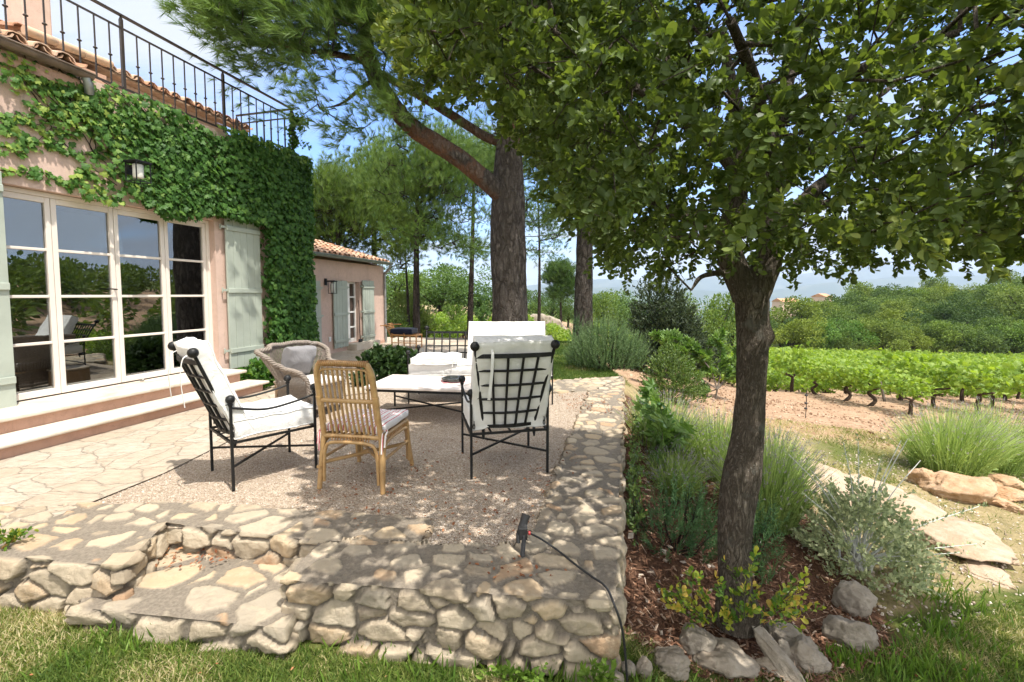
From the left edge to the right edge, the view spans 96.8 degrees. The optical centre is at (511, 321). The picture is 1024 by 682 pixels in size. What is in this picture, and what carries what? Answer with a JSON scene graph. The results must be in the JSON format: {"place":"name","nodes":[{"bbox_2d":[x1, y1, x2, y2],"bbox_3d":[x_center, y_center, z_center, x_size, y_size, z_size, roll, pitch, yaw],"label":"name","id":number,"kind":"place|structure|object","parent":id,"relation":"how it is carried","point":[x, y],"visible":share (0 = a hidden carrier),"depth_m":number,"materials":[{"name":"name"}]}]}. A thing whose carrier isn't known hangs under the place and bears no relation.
{"place":"outdoors","nodes":[
{"label":"outdoors","id":0,"kind":"place"},
{"bbox_2d":[0,337,470,528],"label":"paving","id":1,"kind":"structure","parent":0,"point":[89,469],"depth_m":4.12,"materials":[{"name":"stone"}]},
{"bbox_2d":[240,348,325,387],"bbox_3d":[-4.037,0.764,7.984,1.441,0.685,1.894,0,3,0],"label":"ivy mound","id":2,"kind":"object","parent":1,"relation":"on","point":[263,372],"visible":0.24,"depth_m":7.41,"materials":[{"name":"green plant"}]},
{"bbox_2d":[348,342,417,385],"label":"leafy shrub","id":3,"kind":"object","parent":1,"relation":"on","point":[386,361],"visible":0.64,"depth_m":7.41,"materials":[{"name":"green plant"}]},
{"bbox_2d":[380,323,421,346],"bbox_3d":[-3.052,0.384,12.634,1.001,0.672,0.660,0,4,6],"label":"bamboo lounger","id":4,"kind":"object","parent":1,"relation":"on","point":[409,332],"visible":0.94,"depth_m":12.39,"materials":[{"name":"wood"}]},
{"bbox_2d":[0,301,1023,681],"bbox_3d":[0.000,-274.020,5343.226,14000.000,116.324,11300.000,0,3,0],"label":"ground","id":5,"kind":"structure","parent":0,"point":[788,397],"depth_m":3.70,"materials":[{"name":"soil"}]},
{"bbox_2d":[0,0,296,459],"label":"farmhouse","id":6,"kind":"object","parent":5,"relation":"on","point":[101,306],"visible":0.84,"depth_m":5.64,"materials":[{"name":"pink paint"}]},
{"bbox_2d":[3,191,60,400],"bbox_3d":[-5.383,-0.269,4.948,0.060,2.251,0.649,1,4,14],"label":"door leaf","id":7,"kind":"structure","parent":6,"relation":"in","point":[27,217],"depth_m":5.07,"materials":[{"name":"beige paint"}]},
{"bbox_2d":[49,198,120,392],"bbox_3d":[-5.192,-0.307,5.574,0.116,2.251,0.649,1,4,14],"label":"door leaf","id":8,"kind":"structure","parent":6,"relation":"in","point":[82,235],"depth_m":5.56,"materials":[{"name":"beige paint"}]},
{"bbox_2d":[123,159,151,184],"bbox_3d":[-4.595,-1.829,5.563,0.262,0.251,0.198,1,4,14],"label":"wall lantern","id":9,"kind":"object","parent":6,"relation":"attached to","point":[135,169],"depth_m":5.53,"materials":[{"name":"black metal"}]},
{"bbox_2d":[112,209,169,381],"bbox_3d":[-5.056,-0.346,6.214,0.060,2.251,0.649,1,4,14],"label":"door leaf","id":10,"kind":"structure","parent":6,"relation":"in","point":[139,249],"depth_m":6.20,"materials":[{"name":"beige paint"}]},
{"bbox_2d":[2,0,294,151],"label":"terrace railing","id":11,"kind":"object","parent":6,"relation":"on","point":[122,49],"visible":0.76,"depth_m":6.30,"materials":[{"name":"metal"}]},
{"bbox_2d":[285,109,311,150],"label":"climbing vine","id":12,"kind":"object","parent":11,"relation":"attached to","point":[295,139],"visible":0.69,"depth_m":8.74,"materials":[{"name":"green plant"}]},
{"bbox_2d":[0,48,320,377],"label":"ivy","id":13,"kind":"object","parent":6,"relation":"attached to","point":[285,171],"visible":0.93,"depth_m":6.54,"materials":[{"name":"green plant"}]},
{"bbox_2d":[163,219,209,373],"bbox_3d":[-4.893,-0.385,6.847,0.060,2.251,0.649,1,4,14],"label":"door leaf","id":14,"kind":"structure","parent":6,"relation":"in","point":[184,243],"depth_m":6.82,"materials":[{"name":"beige paint"}]},
{"bbox_2d":[64,548,300,659],"bbox_3d":[-1.719,1.709,2.640,1.329,0.467,0.700,0,4,7],"label":"stone step","id":15,"kind":"object","parent":5,"relation":"on","point":[234,604],"visible":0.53,"depth_m":2.40,"materials":[{"name":"stone"}]},
{"bbox_2d":[0,501,434,614],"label":"stone landing","id":16,"kind":"object","parent":5,"relation":"on","point":[66,560],"visible":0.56,"depth_m":2.82,"materials":[{"name":"stone"}]},
{"bbox_2d":[311,239,392,355],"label":"guest house","id":17,"kind":"structure","parent":5,"relation":"on","point":[359,276],"depth_m":12.31,"materials":[{"name":"pink paint"}]},
{"bbox_2d":[347,282,355,341],"bbox_3d":[-4.443,-0.263,12.379,0.070,1.640,0.622,1,4,13],"label":"window","id":18,"kind":"structure","parent":17,"relation":"in","point":[351,295],"depth_m":12.52,"materials":[{"name":"white paint"}]},
{"bbox_2d":[301,149,412,252],"bbox_3d":[-7.436,-3.541,20.548,6.410,8.041,5.692,0,3,0],"label":"pine tree","id":19,"kind":"object","parent":5,"relation":"on","point":[334,186],"visible":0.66,"depth_m":19.20,"materials":[{"name":"green plant"}]},
{"bbox_2d":[316,127,447,263],"bbox_3d":[-6.343,-4.330,22.009,6.865,9.754,4.958,0,3,0],"label":"pine tree","id":20,"kind":"object","parent":5,"relation":"on","point":[356,162],"visible":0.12,"depth_m":20.93,"materials":[{"name":"green plant"}]},
{"bbox_2d":[367,206,438,325],"bbox_3d":[-4.340,-1.717,18.238,2.953,6.182,2.748,0,3,0],"label":"young pine","id":21,"kind":"object","parent":5,"relation":"on","point":[392,254],"visible":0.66,"depth_m":17.94,"materials":[{"name":"green plant"}]},
{"bbox_2d":[386,269,424,306],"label":"broadleaf tree","id":22,"kind":"object","parent":5,"relation":"on","point":[390,280],"visible":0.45,"depth_m":33.51,"materials":[{"name":"green plant"}]},
{"bbox_2d":[387,283,437,337],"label":"broom bush","id":23,"kind":"object","parent":5,"relation":"on","point":[424,322],"visible":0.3,"depth_m":19.58,"materials":[{"name":"green plant"}]},
{"bbox_2d":[350,105,494,337],"bbox_3d":[-3.195,-3.460,17.700,5.904,9.822,5.313,0,3,0],"label":"pine tree","id":24,"kind":"object","parent":5,"relation":"on","point":[422,171],"visible":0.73,"depth_m":16.78,"materials":[{"name":"green plant"}]},
{"bbox_2d":[152,0,707,321],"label":"pine tree","id":25,"kind":"object","parent":5,"relation":"on","point":[501,186],"visible":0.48,"depth_m":7.64,"materials":[{"name":"green plant"}]},
{"bbox_2d":[398,266,480,313],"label":"broadleaf tree","id":26,"kind":"object","parent":5,"relation":"on","point":[443,292],"visible":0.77,"depth_m":35.27,"materials":[{"name":"green plant"}]},
{"bbox_2d":[279,376,627,681],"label":"stone wall","id":27,"kind":"structure","parent":5,"relation":"on","point":[405,597],"depth_m":2.35,"materials":[{"name":"stone"}]},
{"bbox_2d":[420,262,490,312],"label":"broadleaf tree","id":28,"kind":"object","parent":5,"relation":"on","point":[456,271],"visible":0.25,"depth_m":41.45,"materials":[{"name":"green plant"}]},
{"bbox_2d":[454,276,492,321],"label":"broadleaf tree","id":29,"kind":"object","parent":5,"relation":"on","point":[482,298],"visible":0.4,"depth_m":36.99,"materials":[{"name":"green plant"}]},
{"bbox_2d":[419,125,531,337],"bbox_3d":[-1.776,-3.971,21.303,5.837,10.603,5.238,0,3,0],"label":"pine tree","id":30,"kind":"object","parent":5,"relation":"on","point":[489,167],"visible":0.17,"depth_m":20.66,"materials":[{"name":"green plant"}]},
{"bbox_2d":[476,659,547,681],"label":"weed","id":31,"kind":"object","parent":5,"relation":"on","point":[512,671],"visible":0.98,"depth_m":2.15,"materials":[{"name":"green plant"}]},
{"bbox_2d":[29,392,1014,681],"bbox_3d":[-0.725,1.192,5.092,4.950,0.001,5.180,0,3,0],"label":"gravel yard","id":32,"kind":"structure","parent":5,"relation":"on","point":[279,454],"depth_m":3.75,"materials":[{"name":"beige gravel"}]},
{"bbox_2d":[167,337,317,491],"bbox_3d":[-2.200,0.689,3.761,0.708,1.158,0.948,3,5,43],"label":"armchair","id":33,"kind":"object","parent":32,"relation":"on","point":[232,416],"visible":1,"depth_m":3.54,"materials":[{"name":"fabric"}]},
{"bbox_2d":[254,340,345,409],"bbox_3d":[-2.619,0.703,5.733,0.769,0.892,1.064,1,4,19],"label":"wicker armchair","id":34,"kind":"object","parent":32,"relation":"on","point":[300,383],"visible":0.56,"depth_m":5.47,"materials":[{"name":"beige wicker"}]},
{"bbox_2d":[277,345,316,376],"bbox_3d":[-2.708,0.497,5.758,0.251,0.380,0.460,22,7,16],"label":"pillow","id":35,"kind":"object","parent":34,"relation":"on","point":[300,358],"visible":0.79,"depth_m":5.65,"materials":[{"name":"grey fabric"}]},
{"bbox_2d":[313,359,413,494],"bbox_3d":[-1.182,0.768,3.675,0.563,1.017,0.707,1,4,10],"label":"rattan chair","id":36,"kind":"object","parent":32,"relation":"on","point":[360,423],"visible":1,"depth_m":3.44,"materials":[{"name":"wicker"}]},
{"bbox_2d":[364,374,470,411],"bbox_3d":[-1.015,0.946,5.622,1.320,0.420,0.820,1,4,9],"label":"coffee table","id":37,"kind":"object","parent":32,"relation":"on","point":[397,383],"visible":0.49,"depth_m":5.42,"materials":[{"name":"stone"}]},
{"bbox_2d":[406,321,554,404],"bbox_3d":[-0.424,0.552,6.582,2.026,1.088,0.937,0,3,1],"label":"garden sofa","id":38,"kind":"object","parent":32,"relation":"on","point":[441,363],"visible":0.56,"depth_m":6.71,"materials":[{"name":"black metal"}]},
{"bbox_2d":[459,335,559,479],"bbox_3d":[-0.059,0.672,3.905,0.707,1.175,0.917,-1,4,-13],"label":"armchair","id":39,"kind":"object","parent":32,"relation":"on","point":[510,382],"visible":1,"depth_m":3.62,"materials":[{"name":"fabric"}]},
{"bbox_2d":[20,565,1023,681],"bbox_3d":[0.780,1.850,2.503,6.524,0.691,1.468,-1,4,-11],"label":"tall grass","id":40,"kind":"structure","parent":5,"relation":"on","point":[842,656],"depth_m":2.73,"materials":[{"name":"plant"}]},
{"bbox_2d":[524,181,571,321],"bbox_3d":[1.261,-3.362,24.070,4.032,9.045,3.835,0,3,0],"label":"pine tree","id":41,"kind":"object","parent":5,"relation":"on","point":[539,270],"visible":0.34,"depth_m":23.84,"materials":[{"name":"green plant"}]},
{"bbox_2d":[541,256,575,320],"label":"umbrella pine","id":42,"kind":"object","parent":5,"relation":"on","point":[561,277],"visible":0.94,"depth_m":46.12,"materials":[{"name":"green plant"}]},
{"bbox_2d":[516,513,627,681],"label":"spike lamp","id":43,"kind":"object","parent":5,"relation":"on","point":[521,533],"visible":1,"depth_m":2.59,"materials":[{"name":"black rubber"}]},
{"bbox_2d":[459,9,704,343],"bbox_3d":[2.168,-4.914,14.073,7.522,11.833,5.791,0,3,0],"label":"pine tree","id":44,"kind":"object","parent":5,"relation":"on","point":[583,300],"visible":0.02,"depth_m":13.93,"materials":[{"name":"green plant"}]},
{"bbox_2d":[550,376,621,393],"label":"stone wall","id":45,"kind":"structure","parent":5,"relation":"on","point":[580,384],"depth_m":7.49,"materials":[{"name":"stone"}]},
{"bbox_2d":[576,657,621,681],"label":"weed","id":46,"kind":"object","parent":5,"relation":"on","point":[610,676],"visible":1,"depth_m":2.12,"materials":[{"name":"green plant"}]},
{"bbox_2d":[559,310,655,371],"bbox_3d":[2.054,0.360,9.548,2.109,1.249,1.643,0,3,0],"label":"rosemary bush","id":47,"kind":"object","parent":5,"relation":"on","point":[623,346],"visible":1,"depth_m":9.31,"materials":[{"name":"green plant"}]},
{"bbox_2d":[592,291,627,323],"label":"broadleaf tree","id":48,"kind":"object","parent":5,"relation":"on","point":[606,304],"visible":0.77,"depth_m":53.58,"materials":[{"name":"green plant"}]},
{"bbox_2d":[623,414,659,551],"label":"creeper","id":49,"kind":"object","parent":5,"relation":"on","point":[632,482],"visible":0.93,"depth_m":3.57,"materials":[{"name":"green plant"}]},
{"bbox_2d":[631,376,697,467],"bbox_3d":[1.648,1.088,4.984,0.575,0.817,1.144,0,3,0],"label":"fig shoot","id":50,"kind":"object","parent":5,"relation":"on","point":[661,425],"visible":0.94,"depth_m":4.81,"materials":[{"name":"green plant"}]},
{"bbox_2d":[611,387,721,464],"bbox_3d":[1.828,1.225,5.434,1.240,0.968,1.599,0,3,0],"label":"lavender bush","id":51,"kind":"object","parent":5,"relation":"on","point":[676,413],"visible":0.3,"depth_m":5.27,"materials":[{"name":"plant"}]},
{"bbox_2d":[651,645,690,680],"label":"rock","id":52,"kind":"object","parent":5,"relation":"on","point":[673,661],"visible":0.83,"depth_m":2.44,"materials":[{"name":"stone"}]},
{"bbox_2d":[636,339,711,406],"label":"round shrub","id":53,"kind":"object","parent":5,"relation":"on","point":[679,377],"visible":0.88,"depth_m":8.72,"materials":[{"name":"green plant"}]},
{"bbox_2d":[625,259,732,379],"bbox_3d":[4.798,-0.014,13.472,3.232,3.750,2.869,3,4,37],"label":"evergreen oak","id":54,"kind":"object","parent":5,"relation":"on","point":[676,313],"visible":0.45,"depth_m":13.28,"materials":[{"name":"green plant"}]},
{"bbox_2d":[637,444,721,500],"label":"lavender bush","id":55,"kind":"object","parent":5,"relation":"on","point":[666,469],"visible":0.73,"depth_m":4.48,"materials":[{"name":"plant"}]},
{"bbox_2d":[625,463,758,563],"bbox_3d":[1.379,1.492,3.584,1.111,0.712,0.739,0,3,0],"label":"rosemary bush","id":56,"kind":"object","parent":5,"relation":"on","point":[693,523],"visible":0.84,"depth_m":3.54,"materials":[{"name":"green plant"}]},
{"bbox_2d":[648,326,735,398],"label":"fig tree","id":57,"kind":"object","parent":5,"relation":"on","point":[697,353],"visible":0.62,"depth_m":10.39,"materials":[{"name":"green plant"}]},
{"bbox_2d":[370,0,1023,638],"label":"holm oak","id":58,"kind":"object","parent":5,"relation":"on","point":[920,216],"visible":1,"depth_m":1.84,"materials":[{"name":"green plant"}]},
{"bbox_2d":[656,545,826,636],"bbox_3d":[1.346,1.559,2.705,0.962,0.563,0.388,0,3,0],"label":"oak sprout","id":59,"kind":"object","parent":58,"relation":"attached to","point":[774,602],"visible":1,"depth_m":2.67,"materials":[{"name":"green plant"}]},
{"bbox_2d":[677,622,716,656],"bbox_3d":[1.102,1.921,2.733,0.256,0.236,0.193,0,3,0],"label":"rock","id":60,"kind":"object","parent":5,"relation":"on","point":[696,639],"visible":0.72,"depth_m":2.66,"materials":[{"name":"stone"}]},
{"bbox_2d":[684,291,735,346],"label":"broadleaf tree","id":61,"kind":"object","parent":5,"relation":"on","point":[715,321],"visible":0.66,"depth_m":45.43,"materials":[{"name":"green plant"}]},
{"bbox_2d":[680,401,767,482],"bbox_3d":[2.355,1.351,5.264,1.154,0.909,1.411,0,3,0],"label":"lavender bush","id":62,"kind":"object","parent":5,"relation":"on","point":[705,446],"visible":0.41,"depth_m":5.13,"materials":[{"name":"plant"}]},
{"bbox_2d":[691,637,759,678],"bbox_3d":[1.246,1.990,2.652,0.374,0.170,0.300,-2,4,-29],"label":"rock","id":63,"kind":"object","parent":5,"relation":"on","point":[727,658],"visible":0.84,"depth_m":2.60,"materials":[{"name":"stone"}]},
{"bbox_2d":[624,398,907,681],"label":"bark mulch","id":64,"kind":"object","parent":5,"relation":"on","point":[671,633],"visible":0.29,"depth_m":3.10,"materials":[{"name":"wood"}]},
{"bbox_2d":[693,426,840,534],"bbox_3d":[2.341,1.445,4.244,1.307,0.953,1.191,0,3,0],"label":"lavender bush","id":65,"kind":"object","parent":5,"relation":"on","point":[778,476],"visible":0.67,"depth_m":4.07,"materials":[{"name":"plant"}]},
{"bbox_2d":[752,490,791,587],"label":"rosemary bush","id":66,"kind":"object","parent":5,"relation":"on","point":[763,526],"visible":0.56,"depth_m":3.41,"materials":[{"name":"green plant"}]},
{"bbox_2d":[714,417,832,491],"bbox_3d":[2.773,1.460,4.844,1.130,0.871,1.100,0,3,0],"label":"lavender bush","id":67,"kind":"object","parent":5,"relation":"on","point":[800,443],"visible":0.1,"depth_m":4.72,"materials":[{"name":"plant"}]},
{"bbox_2d":[752,625,805,681],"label":"leaning stone","id":68,"kind":"object","parent":5,"relation":"on","point":[773,651],"visible":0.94,"depth_m":2.65,"materials":[{"name":"stone"}]},
{"bbox_2d":[764,622,802,643],"bbox_3d":[1.733,1.997,2.894,0.240,0.163,0.189,0,3,0],"label":"rock","id":69,"kind":"object","parent":5,"relation":"on","point":[789,632],"visible":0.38,"depth_m":2.86,"materials":[{"name":"stone"}]},
{"bbox_2d":[771,339,818,391],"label":"grapevine","id":70,"kind":"object","parent":5,"relation":"on","point":[795,359],"visible":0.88,"depth_m":15.44,"materials":[{"name":"green plant"}]},
{"bbox_2d":[773,315,828,347],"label":"green oak","id":71,"kind":"object","parent":5,"relation":"on","point":[802,330],"visible":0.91,"depth_m":61.19,"materials":[{"name":"green plant"}]},
{"bbox_2d":[770,294,835,327],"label":"green oak","id":72,"kind":"object","parent":5,"relation":"on","point":[803,311],"visible":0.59,"depth_m":70.20,"materials":[{"name":"green plant"}]},
{"bbox_2d":[593,322,1023,362],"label":"grapevine leaves","id":73,"kind":"object","parent":5,"relation":"on","point":[833,353],"visible":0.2,"depth_m":48.70,"materials":[{"name":"green plant"}]},
{"bbox_2d":[789,634,831,675],"bbox_3d":[1.758,2.008,2.713,0.190,0.228,0.226,-3,4,-37],"label":"rock","id":74,"kind":"object","parent":5,"relation":"on","point":[807,655],"visible":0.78,"depth_m":2.67,"materials":[{"name":"stone"}]},
{"bbox_2d":[796,358,840,394],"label":"grapevine","id":75,"kind":"object","parent":5,"relation":"on","point":[818,367],"visible":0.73,"depth_m":14.43,"materials":[{"name":"green plant"}]},
{"bbox_2d":[770,455,867,505],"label":"stone slab","id":76,"kind":"structure","parent":5,"relation":"on","point":[837,473],"depth_m":5.40,"materials":[{"name":"stone"}]},
{"bbox_2d":[618,365,1023,453],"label":"soil clods","id":77,"kind":"object","parent":5,"relation":"on","point":[772,401],"visible":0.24,"depth_m":10.85,"materials":[{"name":"soil"}]},
{"bbox_2d":[817,360,872,400],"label":"grapevine","id":78,"kind":"object","parent":5,"relation":"on","point":[838,380],"visible":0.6,"depth_m":13.32,"materials":[{"name":"green plant"}]},
{"bbox_2d":[822,614,878,653],"bbox_3d":[2.159,1.997,2.922,0.324,0.260,0.214,0,3,0],"label":"rock","id":79,"kind":"object","parent":5,"relation":"on","point":[839,629],"visible":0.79,"depth_m":2.85,"materials":[{"name":"stone"}]},
{"bbox_2d":[826,317,879,349],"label":"green oak","id":80,"kind":"object","parent":5,"relation":"on","point":[856,324],"visible":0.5,"depth_m":62.95,"materials":[{"name":"green plant"}]},
{"bbox_2d":[831,580,877,618],"bbox_3d":[2.420,1.960,3.212,0.274,0.281,0.213,0,3,0],"label":"rock","id":81,"kind":"object","parent":5,"relation":"on","point":[854,597],"visible":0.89,"depth_m":3.16,"materials":[{"name":"stone"}]},
{"bbox_2d":[835,360,901,405],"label":"grapevine","id":82,"kind":"object","parent":5,"relation":"on","point":[865,374],"visible":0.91,"depth_m":12.27,"materials":[{"name":"green plant"}]},
{"bbox_2d":[784,433,987,603],"bbox_3d":[2.963,1.538,3.644,1.500,1.205,1.048,2,4,31],"label":"silver shrub","id":83,"kind":"object","parent":5,"relation":"on","point":[894,546],"visible":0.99,"depth_m":3.60,"materials":[{"name":"green plant"}]},
{"bbox_2d":[856,319,916,351],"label":"green oak","id":84,"kind":"object","parent":5,"relation":"on","point":[888,342],"visible":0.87,"depth_m":61.59,"materials":[{"name":"green plant"}]},
{"bbox_2d":[766,445,1023,633],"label":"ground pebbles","id":85,"kind":"object","parent":5,"relation":"on","point":[925,606],"visible":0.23,"depth_m":3.65,"materials":[{"name":"stone"}]},
{"bbox_2d":[770,448,1023,630],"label":"dry grass","id":86,"kind":"structure","parent":5,"relation":"on","point":[941,503],"depth_m":3.91,"materials":[{"name":"plant"}]},
{"bbox_2d":[869,348,941,400],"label":"grapevine","id":87,"kind":"object","parent":5,"relation":"on","point":[890,356],"visible":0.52,"depth_m":13.63,"materials":[{"name":"green plant"}]},
{"bbox_2d":[863,488,948,519],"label":"stone slab","id":88,"kind":"structure","parent":5,"relation":"on","point":[924,509],"depth_m":4.83,"materials":[{"name":"stone"}]},
{"bbox_2d":[881,324,934,350],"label":"green oak","id":89,"kind":"object","parent":5,"relation":"on","point":[921,338],"visible":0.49,"depth_m":62.38,"materials":[{"name":"green plant"}]},
{"bbox_2d":[884,370,938,414],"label":"grapevine","id":90,"kind":"object","parent":5,"relation":"on","point":[907,384],"visible":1,"depth_m":11.06,"materials":[{"name":"green plant"}]},
{"bbox_2d":[900,358,970,406],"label":"grapevine","id":91,"kind":"object","parent":5,"relation":"on","point":[934,372],"visible":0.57,"depth_m":12.58,"materials":[{"name":"green plant"}]},
{"bbox_2d":[912,320,975,352],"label":"green oak","id":92,"kind":"object","parent":5,"relation":"on","point":[938,326],"visible":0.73,"depth_m":62.39,"materials":[{"name":"green plant"}]},
{"bbox_2d":[870,399,1023,476],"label":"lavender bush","id":93,"kind":"object","parent":5,"relation":"on","point":[974,453],"visible":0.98,"depth_m":6.21,"materials":[{"name":"plant"}]},
{"bbox_2d":[877,513,1020,565],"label":"stone slab","id":94,"kind":"structure","parent":5,"relation":"on","point":[960,531],"depth_m":4.16,"materials":[{"name":"stone"}]},
{"bbox_2d":[917,470,998,503],"bbox_3d":[5.420,2.050,5.508,0.818,0.393,0.636,0,3,0],"label":"rock","id":95,"kind":"object","parent":5,"relation":"on","point":[947,485],"visible":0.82,"depth_m":5.34,"materials":[{"name":"stone"}]},
{"bbox_2d":[922,300,1002,325],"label":"green oak","id":96,"kind":"object","parent":5,"relation":"on","point":[950,312],"visible":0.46,"depth_m":74.52,"materials":[{"name":"green plant"}]},
{"bbox_2d":[933,321,1004,353],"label":"green oak","id":97,"kind":"object","parent":5,"relation":"on","point":[987,341],"visible":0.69,"depth_m":61.31,"materials":[{"name":"green plant"}]},
{"bbox_2d":[926,395,1023,475],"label":"lavender bush","id":98,"kind":"object","parent":5,"relation":"on","point":[1014,466],"visible":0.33,"depth_m":6.63,"materials":[{"name":"plant"}]},
{"bbox_2d":[946,294,1003,321],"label":"green oak","id":99,"kind":"object","parent":5,"relation":"on","point":[959,303],"visible":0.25,"depth_m":79.16,"materials":[{"name":"green plant"}]},
{"bbox_2d":[938,352,1023,414],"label":"grapevine","id":100,"kind":"object","parent":5,"relation":"on","point":[955,366],"visible":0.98,"depth_m":11.37,"materials":[{"name":"green plant"}]},
{"bbox_2d":[959,558,1015,589],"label":"stone slab","id":101,"kind":"structure","parent":5,"relation":"on","point":[984,571],"depth_m":3.78,"materials":[{"name":"stone"}]},
{"bbox_2d":[977,320,1023,354],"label":"green oak","id":102,"kind":"object","parent":5,"relation":"on","point":[1018,335],"visible":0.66,"depth_m":63.43,"materials":[{"name":"green plant"}]},
{"bbox_2d":[983,282,1023,320],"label":"green oak","id":103,"kind":"object","parent":5,"relation":"on","point":[1019,298],"visible":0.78,"depth_m":76.72,"materials":[{"name":"green plant"}]},
{"bbox_2d":[0,596,1023,681],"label":"lawn grass","id":104,"kind":"structure","parent":0,"point":[12,653],"depth_m":2.26,"materials":[{"name":"plant"}]},
{"bbox_2d":[0,0,1023,285],"label":"sky","id":105,"kind":"structure","parent":0,"point":[142,12],"materials":[{"name":"blue"}]},
{"bbox_2d":[389,264,1023,291],"bbox_3d":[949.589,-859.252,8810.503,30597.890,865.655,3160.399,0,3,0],"label":"mountains","id":106,"kind":"structure","parent":0,"point":[713,284],"depth_m":8440.16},
{"bbox_2d":[421,275,1023,302],"bbox_3d":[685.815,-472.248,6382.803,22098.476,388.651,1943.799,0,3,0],"label":"hills","id":107,"kind":"structure","parent":0,"point":[830,288],"depth_m":6175.37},
{"bbox_2d":[551,340,1023,485],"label":"lawn grass","id":108,"kind":"structure","parent":0,"point":[585,372],"depth_m":7.96,"materials":[{"name":"plant"}]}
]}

